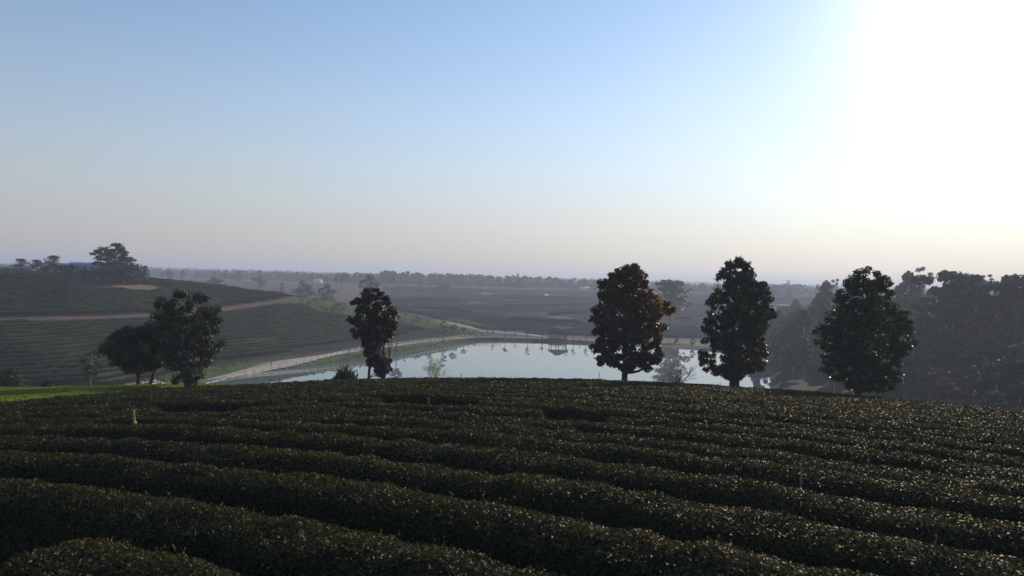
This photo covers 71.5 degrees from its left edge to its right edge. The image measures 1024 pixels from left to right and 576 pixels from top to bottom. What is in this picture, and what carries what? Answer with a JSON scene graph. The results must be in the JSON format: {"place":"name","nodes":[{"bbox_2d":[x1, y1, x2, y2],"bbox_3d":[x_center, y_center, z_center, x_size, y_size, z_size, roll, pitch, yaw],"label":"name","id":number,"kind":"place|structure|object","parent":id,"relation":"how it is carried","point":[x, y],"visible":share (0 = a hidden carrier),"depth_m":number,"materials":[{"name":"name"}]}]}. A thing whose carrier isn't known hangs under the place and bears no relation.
{"place":"outdoors","nodes":[
{"label":"outdoors","id":0,"kind":"place"},
{"bbox_2d":[0,383,225,401],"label":"lawn grass","id":1,"kind":"structure","parent":0,"point":[23,392],"depth_m":37.17,"materials":[{"name":"plant"}]},
{"bbox_2d":[0,296,299,320],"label":"dirt road","id":2,"kind":"structure","parent":0,"point":[148,314],"depth_m":165.60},
{"bbox_2d":[202,337,710,380],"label":"lakeside road","id":3,"kind":"structure","parent":0,"point":[269,364],"depth_m":157.43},
{"bbox_2d":[198,341,774,388],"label":"lake water","id":4,"kind":"structure","parent":0,"point":[523,359],"depth_m":167.04,"materials":[{"name":"grey liquid"}]},
{"bbox_2d":[446,322,548,336],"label":"branch road","id":5,"kind":"structure","parent":0,"point":[503,332],"depth_m":252.63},
{"bbox_2d":[0,269,1017,409],"bbox_3d":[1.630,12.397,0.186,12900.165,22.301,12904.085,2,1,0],"label":"ground","id":6,"kind":"structure","parent":0,"point":[783,377],"depth_m":200.00,"materials":[{"name":"plant"}]},
{"bbox_2d":[0,366,23,386],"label":"bush","id":7,"kind":"object","parent":6,"relation":"on","point":[13,382],"visible":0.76,"depth_m":46.27,"materials":[{"name":"green plant"}]},
{"bbox_2d":[43,255,60,272],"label":"hilltop tree","id":8,"kind":"object","parent":6,"relation":"on","point":[52,262],"visible":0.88,"depth_m":204.22,"materials":[{"name":"grey plant"}]},
{"bbox_2d":[59,264,80,275],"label":"hilltop bush","id":9,"kind":"object","parent":6,"relation":"on","point":[70,267],"visible":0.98,"depth_m":200.34,"materials":[{"name":"green plant"}]},
{"bbox_2d":[0,403,162,413],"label":"tea hedge","id":10,"kind":"object","parent":6,"relation":"on","point":[118,407],"visible":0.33,"depth_m":20.74,"materials":[{"name":"green plant"}]},
{"bbox_2d":[0,307,162,315],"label":"tea hedge","id":11,"kind":"object","parent":6,"relation":"on","point":[65,311],"visible":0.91,"depth_m":157.23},
{"bbox_2d":[64,262,107,272],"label":"blue roofed building","id":12,"kind":"structure","parent":6,"relation":"on","point":[85,265],"depth_m":212.49,"materials":[{"name":"metal"}]},
{"bbox_2d":[77,348,102,385],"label":"sapling","id":13,"kind":"object","parent":6,"relation":"on","point":[87,368],"visible":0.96,"depth_m":44.00,"materials":[{"name":"green plant"}]},
{"bbox_2d":[96,266,123,282],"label":"hilltop bush","id":14,"kind":"object","parent":6,"relation":"on","point":[108,271],"visible":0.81,"depth_m":198.02,"materials":[{"name":"green plant"}]},
{"bbox_2d":[89,242,136,267],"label":"spreading tree","id":15,"kind":"object","parent":6,"relation":"on","point":[110,254],"visible":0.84,"depth_m":206.58,"materials":[{"name":"green plant"}]},
{"bbox_2d":[102,264,137,281],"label":"hilltop bush","id":16,"kind":"object","parent":6,"relation":"on","point":[116,274],"visible":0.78,"depth_m":198.49,"materials":[{"name":"green plant"}]},
{"bbox_2d":[0,537,243,575],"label":"tea hedge","id":17,"kind":"object","parent":6,"relation":"on","point":[99,558],"visible":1,"depth_m":6.40,"materials":[{"name":"green plant"}]},
{"bbox_2d":[93,325,163,384],"bbox_3d":[-22.336,4.103,41.561,3.724,4.012,3.080,2,1,0],"label":"leaning tree","id":18,"kind":"object","parent":6,"relation":"on","point":[127,336],"visible":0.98,"depth_m":40.94,"materials":[{"name":"green plant"}]},
{"bbox_2d":[118,262,147,283],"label":"hilltop bush","id":19,"kind":"object","parent":6,"relation":"on","point":[133,268],"visible":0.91,"depth_m":199.74,"materials":[{"name":"green plant"}]},
{"bbox_2d":[0,296,267,301],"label":"tea hedge","id":20,"kind":"object","parent":6,"relation":"on","point":[102,299],"visible":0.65,"depth_m":172.12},
{"bbox_2d":[73,362,215,385],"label":"tea hedge","id":21,"kind":"object","parent":6,"relation":"on","point":[122,379],"visible":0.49,"depth_m":118.43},
{"bbox_2d":[1,348,291,386],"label":"tea hedge","id":22,"kind":"object","parent":6,"relation":"on","point":[60,380],"visible":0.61,"depth_m":118.43,"materials":[{"name":"plant"}]},
{"bbox_2d":[118,280,192,283],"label":"tea hedge","id":23,"kind":"object","parent":6,"relation":"on","point":[152,282],"visible":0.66,"depth_m":207.38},
{"bbox_2d":[130,309,185,383],"bbox_3d":[-21.334,3.772,42.539,3.178,5.070,2.776,2,1,0],"label":"leaning tree","id":24,"kind":"object","parent":6,"relation":"on","point":[158,316],"visible":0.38,"depth_m":42.00,"materials":[{"name":"green plant"}]},
{"bbox_2d":[0,310,319,325],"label":"tea hedge","id":25,"kind":"object","parent":6,"relation":"on","point":[77,321],"visible":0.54,"depth_m":153.65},
{"bbox_2d":[0,311,333,330],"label":"tea hedge","id":26,"kind":"object","parent":6,"relation":"on","point":[44,326],"visible":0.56,"depth_m":153.26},
{"bbox_2d":[0,313,342,333],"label":"tea hedge","id":27,"kind":"object","parent":6,"relation":"on","point":[19,330],"visible":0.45,"depth_m":152.15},
{"bbox_2d":[0,321,347,349],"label":"tea hedge","id":28,"kind":"object","parent":6,"relation":"on","point":[55,343],"visible":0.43,"depth_m":137.58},
{"bbox_2d":[0,315,348,337],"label":"tea hedge","id":29,"kind":"object","parent":6,"relation":"on","point":[41,332],"visible":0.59,"depth_m":144.48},
{"bbox_2d":[0,322,348,353],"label":"tea hedge","id":30,"kind":"object","parent":6,"relation":"on","point":[33,349],"visible":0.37,"depth_m":135.79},
{"bbox_2d":[0,318,364,345],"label":"tea hedge","id":31,"kind":"object","parent":6,"relation":"on","point":[25,341],"visible":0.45,"depth_m":139.69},
{"bbox_2d":[0,315,364,341],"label":"tea hedge","id":32,"kind":"object","parent":6,"relation":"on","point":[76,334],"visible":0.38,"depth_m":145.79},
{"bbox_2d":[156,282,209,285],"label":"tea hedge","id":33,"kind":"object","parent":6,"relation":"on","point":[173,283],"visible":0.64,"depth_m":211.90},
{"bbox_2d":[152,288,227,386],"bbox_3d":[-18.402,3.463,40.399,4.194,6.873,3.714,2,1,0],"label":"leafy tree","id":34,"kind":"object","parent":6,"relation":"on","point":[190,374],"visible":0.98,"depth_m":40.23,"materials":[{"name":"green plant"}]},
{"bbox_2d":[0,394,383,407],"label":"tea hedge","id":35,"kind":"object","parent":6,"relation":"on","point":[337,398],"visible":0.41,"depth_m":23.38,"materials":[{"name":"green plant"}]},
{"bbox_2d":[4,335,395,379],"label":"tea hedge","id":36,"kind":"object","parent":6,"relation":"on","point":[227,351],"visible":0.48,"depth_m":153.94,"materials":[{"name":"plant"}]},
{"bbox_2d":[0,322,400,357],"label":"tea hedge","id":37,"kind":"object","parent":6,"relation":"on","point":[43,353],"visible":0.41,"depth_m":131.29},
{"bbox_2d":[0,323,408,362],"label":"tea hedge","id":38,"kind":"object","parent":6,"relation":"on","point":[60,356],"visible":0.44,"depth_m":159.28,"materials":[{"name":"plant"}]},
{"bbox_2d":[171,285,240,287],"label":"tea hedge","id":39,"kind":"object","parent":6,"relation":"on","point":[196,286],"visible":0.55,"depth_m":212.62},
{"bbox_2d":[0,325,415,366],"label":"tea hedge","id":40,"kind":"object","parent":6,"relation":"on","point":[32,363],"visible":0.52,"depth_m":128.06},
{"bbox_2d":[11,329,406,374],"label":"tea hedge","id":41,"kind":"object","parent":6,"relation":"on","point":[44,370],"visible":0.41,"depth_m":153.71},
{"bbox_2d":[0,326,426,371],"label":"tea hedge","id":42,"kind":"object","parent":6,"relation":"on","point":[61,365],"visible":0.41,"depth_m":158.84,"materials":[{"name":"plant"}]},
{"bbox_2d":[241,306,316,310],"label":"tea hedge","id":43,"kind":"object","parent":6,"relation":"on","point":[279,308],"visible":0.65,"depth_m":204.15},
{"bbox_2d":[0,477,566,575],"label":"tea hedge","id":44,"kind":"object","parent":6,"relation":"on","point":[37,515],"visible":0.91,"depth_m":7.49,"materials":[{"name":"green plant"}]},
{"bbox_2d":[292,283,318,297],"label":"distant tree","id":45,"kind":"object","parent":6,"relation":"on","point":[307,288],"visible":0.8,"depth_m":378.37,"materials":[{"name":"grey plant"}]},
{"bbox_2d":[127,334,493,384],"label":"rail fence","id":46,"kind":"object","parent":6,"relation":"on","point":[359,349],"visible":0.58,"depth_m":161.40,"materials":[{"name":"white paint"}]},
{"bbox_2d":[83,397,546,420],"bbox_3d":[-6.370,3.870,20.521,15.720,2.162,1.786,2,1,19],"label":"tea hedge","id":47,"kind":"object","parent":6,"relation":"on","point":[206,404],"visible":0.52,"depth_m":20.52,"materials":[{"name":"green plant"}]},
{"bbox_2d":[317,283,337,300],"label":"distant tree","id":48,"kind":"object","parent":6,"relation":"on","point":[327,286],"visible":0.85,"depth_m":329.76,"materials":[{"name":"green plant"}]},
{"bbox_2d":[324,363,357,379],"bbox_3d":[-10.423,5.747,43.921,2.326,2.359,1.540,2,1,0],"label":"strappy bush","id":49,"kind":"object","parent":6,"relation":"on","point":[343,372],"visible":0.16,"depth_m":43.73,"materials":[{"name":"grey plant"}]},
{"bbox_2d":[358,273,382,305],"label":"distant tree","id":50,"kind":"object","parent":6,"relation":"on","point":[371,283],"visible":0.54,"depth_m":359.42,"materials":[{"name":"green plant"}]},
{"bbox_2d":[345,287,399,378],"bbox_3d":[-8.757,3.424,44.522,3.301,7.016,3.013,2,1,0],"label":"broadleaf tree","id":51,"kind":"object","parent":6,"relation":"on","point":[368,331],"visible":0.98,"depth_m":44.12,"materials":[{"name":"green plant"}]},
{"bbox_2d":[300,298,487,331],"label":"young tea plants","id":52,"kind":"object","parent":6,"relation":"on","point":[335,304],"visible":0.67,"depth_m":228.52,"materials":[{"name":"green plant"}]},
{"bbox_2d":[145,337,724,381],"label":"bank grass","id":53,"kind":"structure","parent":6,"relation":"on","point":[495,338],"depth_m":187.73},
{"bbox_2d":[423,358,454,377],"bbox_3d":[-4.920,5.731,46.609,1.884,2.492,1.743,2,1,15],"label":"yellow shrub","id":54,"kind":"object","parent":6,"relation":"on","point":[434,367],"visible":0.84,"depth_m":46.59,"materials":[{"name":"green plant"}]},
{"bbox_2d":[0,449,883,575],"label":"tea hedge","id":55,"kind":"object","parent":6,"relation":"on","point":[504,534],"visible":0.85,"depth_m":8.14,"materials":[{"name":"green plant"}]},
{"bbox_2d":[0,262,993,298],"bbox_3d":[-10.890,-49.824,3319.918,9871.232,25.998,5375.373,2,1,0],"label":"woods","id":56,"kind":"object","parent":6,"relation":"on","point":[385,277],"visible":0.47,"depth_m":690.76,"materials":[{"name":"green plant"}]},
{"bbox_2d":[0,388,1023,439],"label":"tea hedge","id":57,"kind":"object","parent":6,"relation":"on","point":[832,416],"visible":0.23,"depth_m":21.15,"materials":[{"name":"green plant"}]},
{"bbox_2d":[0,434,1023,575],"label":"tea hedge","id":58,"kind":"object","parent":6,"relation":"on","point":[802,542],"visible":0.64,"depth_m":8.68,"materials":[{"name":"green plant"}]},
{"bbox_2d":[0,421,1023,560],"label":"tea hedge","id":59,"kind":"object","parent":6,"relation":"on","point":[957,532],"visible":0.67,"depth_m":10.23,"materials":[{"name":"green plant"}]},
{"bbox_2d":[0,414,1023,526],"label":"tea hedge","id":60,"kind":"object","parent":6,"relation":"on","point":[975,503],"visible":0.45,"depth_m":11.25,"materials":[{"name":"green plant"}]},
{"bbox_2d":[0,409,1023,497],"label":"tea hedge","id":61,"kind":"object","parent":6,"relation":"on","point":[1010,488],"visible":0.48,"depth_m":13.43,"materials":[{"name":"green plant"}]},
{"bbox_2d":[2,390,1023,447],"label":"tea hedge","id":62,"kind":"object","parent":6,"relation":"on","point":[438,398],"visible":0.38,"depth_m":19.48,"materials":[{"name":"green plant"}]},
{"bbox_2d":[36,385,1023,433],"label":"tea hedge","id":63,"kind":"object","parent":6,"relation":"on","point":[888,416],"visible":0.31,"depth_m":22.38,"materials":[{"name":"green plant"}]},
{"bbox_2d":[504,317,587,323],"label":"field hedge","id":64,"kind":"object","parent":6,"relation":"on","point":[547,320],"visible":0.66,"depth_m":297.17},
{"bbox_2d":[503,303,588,306],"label":"field hedge","id":65,"kind":"object","parent":6,"relation":"on","point":[558,305],"visible":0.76,"depth_m":392.54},
{"bbox_2d":[85,383,1023,427],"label":"tea hedge","id":66,"kind":"object","parent":6,"relation":"on","point":[872,411],"visible":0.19,"depth_m":24.25,"materials":[{"name":"green plant"}]},
{"bbox_2d":[547,327,565,339],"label":"pavilion","id":67,"kind":"structure","parent":6,"relation":"on","point":[556,330],"depth_m":234.93,"materials":[{"name":"grey wood"}]},
{"bbox_2d":[545,311,590,315],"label":"field hedge","id":68,"kind":"object","parent":6,"relation":"on","point":[556,313],"visible":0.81,"depth_m":332.64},
{"bbox_2d":[120,382,1023,425],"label":"tea hedge","id":69,"kind":"object","parent":6,"relation":"on","point":[830,405],"visible":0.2,"depth_m":25.28,"materials":[{"name":"green plant"}]},
{"bbox_2d":[136,380,1023,421],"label":"tea hedge","id":70,"kind":"object","parent":6,"relation":"on","point":[873,405],"visible":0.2,"depth_m":27.21,"materials":[{"name":"green plant"}]},
{"bbox_2d":[158,379,1023,418],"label":"tea hedge","id":71,"kind":"object","parent":6,"relation":"on","point":[945,408],"visible":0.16,"depth_m":27.71,"materials":[{"name":"green plant"}]},
{"bbox_2d":[383,286,815,338],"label":"pruned tea rows","id":72,"kind":"object","parent":6,"relation":"on","point":[680,328],"visible":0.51,"depth_m":374.91,"materials":[{"name":"plant"}]},
{"bbox_2d":[178,379,1023,416],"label":"tea hedge","id":73,"kind":"object","parent":6,"relation":"on","point":[805,395],"visible":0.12,"depth_m":29.79,"materials":[{"name":"green plant"}]},
{"bbox_2d":[236,378,1021,413],"bbox_3d":[4.076,5.642,31.805,47.486,3.450,5.183,2,1,24],"label":"tea hedge","id":74,"kind":"object","parent":6,"relation":"on","point":[669,385],"visible":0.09,"depth_m":33.35,"materials":[{"name":"green plant"}]},
{"bbox_2d":[238,404,1023,483],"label":"tea hedge","id":75,"kind":"object","parent":6,"relation":"on","point":[853,454],"visible":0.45,"depth_m":13.71,"materials":[{"name":"green plant"}]},
{"bbox_2d":[587,263,676,380],"bbox_3d":[7.462,2.705,44.666,5.459,8.668,4.773,2,1,0],"label":"broadleaf tree","id":76,"kind":"object","parent":6,"relation":"on","point":[615,298],"visible":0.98,"depth_m":43.85,"materials":[{"name":"green plant"}]},
{"bbox_2d":[244,377,1023,412],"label":"tea hedge","id":77,"kind":"object","parent":6,"relation":"on","point":[885,398],"visible":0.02,"depth_m":33.07,"materials":[{"name":"green plant"}]},
{"bbox_2d":[259,377,1023,412],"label":"tea hedge","id":78,"kind":"object","parent":6,"relation":"on","point":[987,409],"visible":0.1,"depth_m":32.55,"materials":[{"name":"green plant"}]},
{"bbox_2d":[653,279,692,324],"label":"layered tree","id":79,"kind":"object","parent":6,"relation":"on","point":[671,288],"visible":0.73,"depth_m":297.59,"materials":[{"name":"green plant"}]},
{"bbox_2d":[657,357,696,382],"bbox_3d":[10.134,5.356,42.772,2.393,2.672,2.429,1,1,-27],"label":"bare tree","id":80,"kind":"object","parent":6,"relation":"on","point":[671,377],"visible":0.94,"depth_m":42.51,"materials":[{"name":"grey plant"}]},
{"bbox_2d":[378,377,1007,410],"bbox_3d":[7.894,6.132,35.376,47.890,3.083,4.889,2,1,26],"label":"tea hedge","id":81,"kind":"object","parent":6,"relation":"on","point":[795,391],"visible":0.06,"depth_m":34.81,"materials":[{"name":"green plant"}]},
{"bbox_2d":[410,377,1010,409],"bbox_3d":[11.793,6.401,37.291,45.206,2.647,4.345,2,1,28],"label":"tea hedge","id":82,"kind":"object","parent":6,"relation":"on","point":[753,387],"visible":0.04,"depth_m":38.62,"materials":[{"name":"green plant"}]},
{"bbox_2d":[445,377,1005,409],"bbox_3d":[9.820,6.265,36.446,46.416,2.886,4.646,2,1,27],"label":"tea hedge","id":83,"kind":"object","parent":6,"relation":"on","point":[725,386],"visible":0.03,"depth_m":37.95,"materials":[{"name":"green plant"}]},
{"bbox_2d":[697,256,778,385],"bbox_3d":[13.541,2.609,42.709,4.806,9.101,3.767,2,1,0],"label":"broadleaf tree","id":84,"kind":"object","parent":6,"relation":"on","point":[746,311],"visible":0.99,"depth_m":42.02,"materials":[{"name":"green plant"}]},
{"bbox_2d":[479,400,1023,460],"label":"tea hedge","id":85,"kind":"object","parent":6,"relation":"on","point":[558,412],"visible":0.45,"depth_m":16.90,"materials":[{"name":"green plant"}]},
{"bbox_2d":[782,340,800,373],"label":"tree","id":86,"kind":"object","parent":6,"relation":"on","point":[790,358],"visible":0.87,"depth_m":161.07,"materials":[{"name":"green plant"}]},
{"bbox_2d":[785,308,819,349],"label":"tree","id":87,"kind":"object","parent":6,"relation":"on","point":[798,322],"visible":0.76,"depth_m":179.59,"materials":[{"name":"green plant"}]},
{"bbox_2d":[795,343,812,378],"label":"tree","id":88,"kind":"object","parent":6,"relation":"on","point":[804,355],"visible":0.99,"depth_m":152.79,"materials":[{"name":"green plant"}]},
{"bbox_2d":[795,338,817,372],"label":"tree","id":89,"kind":"object","parent":6,"relation":"on","point":[812,361],"visible":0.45,"depth_m":163.62,"materials":[{"name":"green plant"}]},
{"bbox_2d":[605,416,1023,469],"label":"tea hedge","id":90,"kind":"object","parent":6,"relation":"on","point":[945,453],"visible":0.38,"depth_m":14.12,"materials":[{"name":"green plant"}]},
{"bbox_2d":[808,296,828,342],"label":"tree","id":91,"kind":"object","parent":6,"relation":"on","point":[820,309],"visible":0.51,"depth_m":199.20,"materials":[{"name":"green plant"}]},
{"bbox_2d":[814,344,830,387],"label":"tree","id":92,"kind":"object","parent":6,"relation":"on","point":[818,365],"visible":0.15,"depth_m":139.97,"materials":[{"name":"green plant"}]},
{"bbox_2d":[813,280,835,318],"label":"tree","id":93,"kind":"object","parent":6,"relation":"on","point":[825,291],"visible":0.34,"depth_m":228.28,"materials":[{"name":"green plant"}]},
{"bbox_2d":[810,266,918,395],"bbox_3d":[19.471,2.956,39.334,5.494,8.398,4.642,2,1,0],"label":"broadleaf tree","id":94,"kind":"object","parent":6,"relation":"on","point":[853,352],"visible":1,"depth_m":38.61,"materials":[{"name":"green plant"}]},
{"bbox_2d":[872,368,907,398],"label":"tree","id":95,"kind":"object","parent":6,"relation":"on","point":[894,394],"visible":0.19,"depth_m":105.96,"materials":[{"name":"green plant"}]},
{"bbox_2d":[892,270,926,315],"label":"tree","id":96,"kind":"object","parent":6,"relation":"on","point":[901,288],"visible":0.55,"depth_m":199.18,"materials":[{"name":"green plant"}]},
{"bbox_2d":[900,327,934,386],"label":"tree","id":97,"kind":"object","parent":6,"relation":"on","point":[911,360],"visible":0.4,"depth_m":136.01,"materials":[{"name":"green plant"}]},
{"bbox_2d":[910,267,935,316],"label":"tree","id":98,"kind":"object","parent":6,"relation":"on","point":[919,269],"visible":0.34,"depth_m":190.49,"materials":[{"name":"grey plant"}]},
{"bbox_2d":[915,368,958,395],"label":"tree","id":99,"kind":"object","parent":6,"relation":"on","point":[932,375],"visible":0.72,"depth_m":105.40,"materials":[{"name":"green plant"}]},
{"bbox_2d":[927,376,963,403],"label":"tree","id":100,"kind":"object","parent":6,"relation":"on","point":[948,391],"visible":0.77,"depth_m":100.13,"materials":[{"name":"green plant"}]},
{"bbox_2d":[910,270,984,325],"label":"tree","id":101,"kind":"object","parent":6,"relation":"on","point":[946,293],"visible":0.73,"depth_m":149.49,"materials":[{"name":"green plant"}]},
{"bbox_2d":[951,351,982,402],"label":"tree","id":102,"kind":"object","parent":6,"relation":"on","point":[962,363],"visible":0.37,"depth_m":113.91,"materials":[{"name":"green plant"}]},
{"bbox_2d":[957,366,981,404],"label":"tree","id":103,"kind":"object","parent":6,"relation":"on","point":[970,382],"visible":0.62,"depth_m":103.46,"materials":[{"name":"green plant"}]},
{"bbox_2d":[960,333,1002,382],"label":"tree","id":104,"kind":"object","parent":6,"relation":"on","point":[985,347],"visible":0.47,"depth_m":117.35,"materials":[{"name":"green plant"}]},
{"bbox_2d":[953,279,1021,331],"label":"tree","id":105,"kind":"object","parent":6,"relation":"on","point":[972,292],"visible":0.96,"depth_m":138.40,"materials":[{"name":"green plant"}]},
{"bbox_2d":[972,363,1007,406],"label":"tree","id":106,"kind":"object","parent":6,"relation":"on","point":[986,382],"visible":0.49,"depth_m":93.36,"materials":[{"name":"green plant"}]},
{"bbox_2d":[972,389,1015,409],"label":"tree","id":107,"kind":"object","parent":6,"relation":"on","point":[994,396],"visible":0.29,"depth_m":85.05,"materials":[{"name":"green plant"}]},
{"bbox_2d":[984,358,1023,406],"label":"tree","id":108,"kind":"object","parent":6,"relation":"on","point":[1011,377],"visible":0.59,"depth_m":94.80,"materials":[{"name":"green plant"}]},
{"bbox_2d":[990,273,1023,314],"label":"tree","id":109,"kind":"object","parent":6,"relation":"on","point":[1015,281],"visible":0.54,"depth_m":137.09,"materials":[{"name":"green plant"}]},
{"bbox_2d":[994,344,1023,408],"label":"tree","id":110,"kind":"object","parent":6,"relation":"on","point":[1012,351],"visible":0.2,"depth_m":99.37,"materials":[{"name":"green plant"}]},
{"bbox_2d":[0,0,1023,287],"label":"sky","id":111,"kind":"structure","parent":0,"point":[806,142],"materials":[{"name":"blue"}]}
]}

